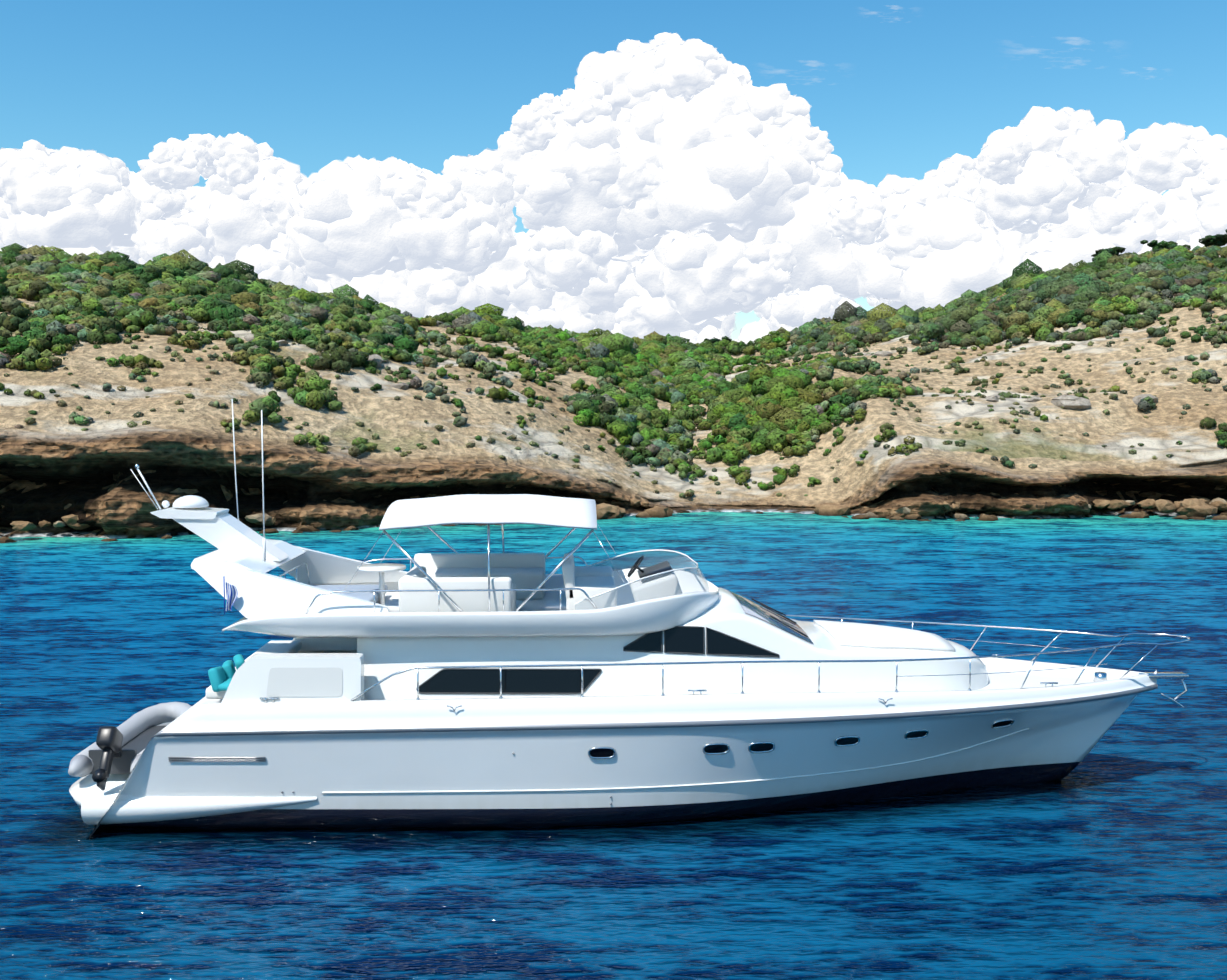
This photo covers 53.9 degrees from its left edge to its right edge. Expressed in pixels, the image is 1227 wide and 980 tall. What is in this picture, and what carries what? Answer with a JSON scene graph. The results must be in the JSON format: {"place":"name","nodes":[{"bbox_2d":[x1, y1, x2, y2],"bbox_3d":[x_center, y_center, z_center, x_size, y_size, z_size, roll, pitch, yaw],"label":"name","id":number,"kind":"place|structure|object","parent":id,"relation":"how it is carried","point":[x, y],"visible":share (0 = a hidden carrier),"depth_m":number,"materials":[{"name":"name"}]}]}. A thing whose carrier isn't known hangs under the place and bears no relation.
{"place":"outdoors","nodes":[
{"label":"outdoors","id":0,"kind":"place"},
{"bbox_2d":[0,512,1226,979],"bbox_3d":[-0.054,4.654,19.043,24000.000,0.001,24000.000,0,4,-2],"label":"sea water","id":1,"kind":"structure","parent":0,"point":[118,628],"depth_m":26.45,"materials":[{"name":"blue liquid"}]},
{"bbox_2d":[0,717,1226,910],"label":"sea water around hull","id":2,"kind":"object","parent":1,"relation":"on","point":[1123,809],"visible":0.48,"depth_m":16.11,"materials":[{"name":"blue liquid"}]},
{"bbox_2d":[87,650,1157,838],"bbox_3d":[0.571,4.132,19.029,16.150,2.844,4.760,0,4,-2],"label":"hull","id":3,"kind":"object","parent":1,"relation":"on","point":[311,749],"visible":0.65,"depth_m":16.81,"materials":[{"name":"paint"}]},
{"bbox_2d":[92,726,122,790],"bbox_3d":[-7.123,3.738,17.045,0.351,0.852,0.937,-1,4,-15],"label":"outboard motor","id":4,"kind":"object","parent":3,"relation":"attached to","point":[109,740],"visible":1,"depth_m":16.85,"materials":[{"name":"black plastic"}]},
{"bbox_2d":[69,722,170,808],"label":"bathing platform","id":5,"kind":"structure","parent":3,"relation":"on","point":[86,788],"depth_m":16.91,"materials":[{"name":"white plastic"}]},
{"bbox_2d":[89,726,165,773],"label":"tender floor","id":6,"kind":"structure","parent":5,"relation":"on","point":[134,746],"depth_m":17.25,"materials":[{"name":"grey plastic"}]},
{"bbox_2d":[68,702,191,776],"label":"tender tubes","id":7,"kind":"object","parent":5,"relation":"on","point":[129,729],"visible":0.5,"depth_m":19.07,"materials":[{"name":"grey rubber"}]},
{"bbox_2d":[81,796,316,824],"bbox_3d":[-5.725,4.453,16.770,3.220,0.455,0.240,0,4,-2],"label":"hull sponson","id":8,"kind":"object","parent":3,"relation":"on","point":[135,809],"visible":0.79,"depth_m":16.66,"materials":[{"name":"white plastic"}]},
{"bbox_2d":[168,757,265,761],"bbox_3d":[-5.446,3.701,16.578,1.331,0.072,0.032,0,4,0],"label":"vent grille","id":9,"kind":"object","parent":3,"relation":"attached to","point":[219,759],"visible":1,"depth_m":16.57,"materials":[{"name":"grey metal"}]},
{"bbox_2d":[206,640,301,698],"bbox_3d":[-5.521,2.749,18.747,0.550,0.160,3.600,0,4,-2],"label":"cockpit bench","id":10,"kind":"object","parent":3,"relation":"on","point":[288,646],"visible":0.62,"depth_m":19.80,"materials":[{"name":"white"}]},
{"bbox_2d":[208,654,244,691],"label":"cushions","id":11,"kind":"object","parent":10,"relation":"on","point":[220,677],"visible":0.69,"depth_m":16.99,"materials":[{"name":"teal fabric"}]},
{"bbox_2d":[221,653,363,702],"bbox_3d":[-4.454,2.648,16.754,1.932,0.700,0.386,0,4,-2],"label":"aft bulwark","id":12,"kind":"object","parent":3,"relation":"attached to","point":[248,683],"depth_m":16.62,"materials":[{"name":"white plastic"}]},
{"bbox_2d":[267,668,341,696],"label":"bulwark panel","id":13,"kind":"structure","parent":12,"relation":"attached to","point":[304,682],"depth_m":16.62,"materials":[{"name":"white plastic"}]},
{"bbox_2d":[293,638,356,650],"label":"aft wing","id":14,"kind":"structure","parent":3,"relation":"attached to","point":[309,644],"depth_m":20.65,"materials":[{"name":"white plastic"}]},
{"bbox_2d":[588,747,615,758],"bbox_3d":[-0.161,3.635,16.683,0.394,0.183,0.062,0,4,-4],"label":"porthole","id":15,"kind":"object","parent":3,"relation":"attached to","point":[601,752],"visible":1,"depth_m":16.68,"materials":[{"name":"black glass"}]},
{"bbox_2d":[447,698,892,710],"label":"hull emblems","id":16,"kind":"object","parent":3,"relation":"on","point":[461,705],"visible":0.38,"depth_m":16.81,"materials":[{"name":"silver metal"}]},
{"bbox_2d":[357,587,988,699],"bbox_3d":[1.096,2.362,18.931,9.600,1.447,3.574,0,4,-2],"label":"deckhouse","id":17,"kind":"object","parent":3,"relation":"on","point":[387,657],"visible":0.38,"depth_m":17.33,"materials":[{"name":"white plastic"}]},
{"bbox_2d":[222,567,718,637],"bbox_3d":[-1.973,1.710,18.792,7.240,0.588,3.960,0,4,-2],"label":"flybridge","id":18,"kind":"object","parent":17,"relation":"on","point":[545,616],"visible":0.46,"depth_m":16.92,"materials":[{"name":"white plastic"}]},
{"bbox_2d":[150,507,407,618],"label":"radar arch","id":19,"kind":"structure","parent":18,"relation":"on","point":[235,559],"depth_m":18.03,"materials":[{"name":"white plastic"}]},
{"bbox_2d":[162,495,208,507],"bbox_3d":[-6.545,0.176,18.577,0.644,0.197,0.540,2,4,32],"label":"radome","id":20,"kind":"object","parent":19,"relation":"on","point":[191,501],"visible":1,"depth_m":18.39,"materials":[{"name":"white plastic"}]},
{"bbox_2d":[130,399,265,561],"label":"antennas","id":21,"kind":"object","parent":19,"relation":"on","point":[264,538],"visible":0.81,"depth_m":18.49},
{"bbox_2d":[223,576,237,613],"bbox_3d":[-5.354,1.472,16.883,0.198,0.530,0.126,0,4,-2],"label":"flag","id":22,"kind":"object","parent":19,"relation":"attached to","point":[231,592],"visible":1,"depth_m":16.88,"materials":[{"name":"fabric"}]},
{"bbox_2d":[311,585,387,602],"bbox_3d":[-4.451,1.719,18.714,1.500,0.140,2.600,0,4,-2],"label":"flybridge sunpad","id":23,"kind":"object","parent":18,"relation":"on","point":[368,596],"visible":0.17,"depth_m":19.43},
{"bbox_2d":[357,563,405,604],"bbox_3d":[-3.663,1.521,19.077,0.760,0.630,0.760,0,4,-2],"label":"flybridge table","id":24,"kind":"object","parent":18,"relation":"on","point":[381,568],"visible":0.9,"depth_m":19.04,"materials":[{"name":"white plastic"}]},
{"bbox_2d":[344,524,623,611],"bbox_3d":[-1.903,0.851,18.739,4.008,1.502,3.715,0,4,-2],"label":"bimini frame","id":25,"kind":"object","parent":18,"relation":"on","point":[488,531],"visible":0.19,"depth_m":17.11,"materials":[{"name":"silver metal"}]},
{"bbox_2d":[379,494,596,529],"bbox_3d":[-1.828,0.274,18.704,3.090,0.396,3.100,0,4,-2],"label":"bimini canvas","id":26,"kind":"object","parent":25,"relation":"on","point":[507,509],"visible":1,"depth_m":17.59,"materials":[{"name":"white fabric"}]},
{"bbox_2d":[398,553,681,611],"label":"flybridge seats","id":27,"kind":"object","parent":18,"relation":"on","point":[455,571],"visible":0.65,"depth_m":17.74,"materials":[{"name":"white leather"}]},
{"bbox_2d":[575,549,697,604],"bbox_3d":[0.358,1.288,18.838,1.934,0.435,3.655,0,4,-2],"label":"windscreen frame","id":28,"kind":"object","parent":18,"relation":"on","point":[643,577],"visible":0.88,"depth_m":17.74,"materials":[{"name":"silver metal"}]},
{"bbox_2d":[577,551,709,609],"bbox_3d":[0.451,1.329,18.844,2.110,0.494,3.720,0,4,-2],"label":"flybridge windscreen","id":29,"kind":"object","parent":18,"relation":"attached to","point":[689,571],"visible":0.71,"depth_m":17.66,"materials":[{"name":"clear glass"}]},
{"bbox_2d":[627,556,673,581],"bbox_3d":[0.538,1.155,18.384,0.667,0.343,1.200,0,4,-2],"label":"console","id":30,"kind":"object","parent":18,"relation":"on","point":[656,569],"visible":0.96,"depth_m":18.32,"materials":[{"name":"black plastic"}]},
{"bbox_2d":[416,668,601,693],"bbox_3d":[-1.480,2.719,17.146,2.635,0.368,0.100,0,4,-2],"label":"saloon window","id":31,"kind":"structure","parent":17,"relation":"attached to","point":[487,681],"depth_m":17.15,"materials":[{"name":"black glass"}]},
{"bbox_2d":[623,631,662,652],"bbox_3d":[0.425,2.146,17.299,0.574,0.375,0.099,-1,4,-8],"label":"pilothouse window","id":32,"kind":"structure","parent":17,"relation":"attached to","point":[650,642],"depth_m":17.32,"materials":[{"name":"black glass"}]},
{"bbox_2d":[664,626,704,654],"bbox_3d":[1.018,2.159,17.365,0.595,0.411,0.104,0,4,-5],"label":"pilothouse window","id":33,"kind":"structure","parent":17,"relation":"attached to","point":[684,639],"depth_m":17.37,"materials":[{"name":"black glass"}]},
{"bbox_2d":[706,627,778,656],"bbox_3d":[1.871,2.204,17.417,1.076,0.454,0.105,0,4,-2],"label":"pilothouse window","id":34,"kind":"structure","parent":17,"relation":"attached to","point":[719,643],"depth_m":17.43,"materials":[{"name":"black glass"}]},
{"bbox_2d":[727,589,812,643],"bbox_3d":[2.405,1.926,18.944,1.020,0.540,2.443,0,4,-2],"label":"windscreen","id":35,"kind":"object","parent":17,"relation":"attached to","point":[758,610],"visible":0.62,"depth_m":18.33,"materials":[{"name":"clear glass"}]},
{"bbox_2d":[752,598,807,637],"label":"windshield wipers","id":36,"kind":"object","parent":35,"relation":"on","point":[770,608],"visible":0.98,"depth_m":19.05,"materials":[{"name":"black plastic"}]},
{"bbox_2d":[813,620,954,651],"bbox_3d":[4.269,2.297,19.027,1.850,0.268,2.000,0,4,-2],"label":"foredeck sunpad","id":37,"kind":"object","parent":17,"relation":"on","point":[852,634],"visible":1,"depth_m":18.58,"materials":[{"name":"white fabric"}]},
{"bbox_2d":[322,728,1028,793],"bbox_3d":[1.191,3.938,17.664,10.504,0.407,1.691,0,4,-2],"label":"hull spray rail","id":38,"kind":"object","parent":3,"relation":"attached to","point":[657,786],"visible":1,"depth_m":16.90,"materials":[{"name":"white plastic"}]},
{"bbox_2d":[702,743,729,754],"bbox_3d":[1.434,3.615,16.849,0.396,0.182,0.078,-1,4,-9],"label":"porthole","id":39,"kind":"object","parent":3,"relation":"attached to","point":[715,748],"visible":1,"depth_m":16.85,"materials":[{"name":"black glass"}]},
{"bbox_2d":[260,654,1188,707],"bbox_3d":[2.115,3.048,19.008,14.099,0.824,4.385,0,4,-2],"label":"deck fitting","id":40,"kind":"object","parent":3,"relation":"on","point":[1100,676],"visible":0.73,"depth_m":19.11,"materials":[{"name":"silver metal"}]},
{"bbox_2d":[278,556,1189,700],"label":"guard rails","id":41,"kind":"object","parent":3,"relation":"on","point":[711,662],"visible":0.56,"depth_m":17.22,"materials":[{"name":"silver metal"}]},
{"bbox_2d":[748,742,774,752],"bbox_3d":[2.081,3.618,16.962,0.398,0.181,0.089,-1,4,-11],"label":"porthole","id":42,"kind":"object","parent":3,"relation":"attached to","point":[760,747],"visible":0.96,"depth_m":16.96,"materials":[{"name":"black glass"}]},
{"bbox_2d":[834,736,859,746],"bbox_3d":[3.342,3.589,17.248,0.404,0.178,0.116,-1,4,-16],"label":"porthole","id":43,"kind":"object","parent":3,"relation":"attached to","point":[841,741],"visible":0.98,"depth_m":17.24,"materials":[{"name":"black glass"}]},
{"bbox_2d":[904,729,928,738],"bbox_3d":[4.413,3.558,17.573,0.416,0.178,0.148,-1,4,-20],"label":"porthole","id":44,"kind":"object","parent":3,"relation":"attached to","point":[917,734],"visible":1,"depth_m":17.57,"materials":[{"name":"black glass"}]},
{"bbox_2d":[991,719,1013,728],"bbox_3d":[5.848,3.510,18.127,0.439,0.178,0.191,-2,4,-25],"label":"porthole","id":45,"kind":"object","parent":3,"relation":"attached to","point":[1002,723],"visible":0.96,"depth_m":18.13,"materials":[{"name":"black glass"}]},
{"bbox_2d":[0,32,1226,343],"bbox_3d":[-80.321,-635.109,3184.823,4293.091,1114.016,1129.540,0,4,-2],"label":"cloud","id":46,"kind":"structure","parent":0,"point":[676,184],"depth_m":2829.66,"materials":[{"name":"white"}]},
{"bbox_2d":[0,293,1226,537],"bbox_3d":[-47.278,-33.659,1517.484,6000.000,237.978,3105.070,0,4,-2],"label":"rocky hillside","id":47,"kind":"structure","parent":0,"point":[1122,427],"depth_m":73.24,"materials":[{"name":"beige stone"}]},
{"bbox_2d":[0,243,1226,497],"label":"maquis scrub","id":48,"kind":"object","parent":47,"relation":"on","point":[110,297],"visible":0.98,"depth_m":83.90,"materials":[{"name":"green plant"}]},
{"bbox_2d":[0,255,1226,542],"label":"rocks","id":49,"kind":"object","parent":47,"relation":"on","point":[1196,509],"visible":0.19,"depth_m":67.16,"materials":[{"name":"stone"}]},
{"bbox_2d":[0,415,1226,538],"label":"rocky shoreline cliff","id":50,"kind":"structure","parent":47,"relation":"attached to","point":[174,452],"depth_m":62.38,"materials":[{"name":"brown stone"}]},
{"bbox_2d":[704,229,1226,343],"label":"trees","id":51,"kind":"object","parent":47,"relation":"on","point":[1206,241],"visible":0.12,"depth_m":116.64,"materials":[{"name":"green plant"}]},
{"bbox_2d":[0,0,1226,339],"label":"sky","id":52,"kind":"structure","parent":0,"point":[901,88],"materials":[{"name":"blue"}]}
]}

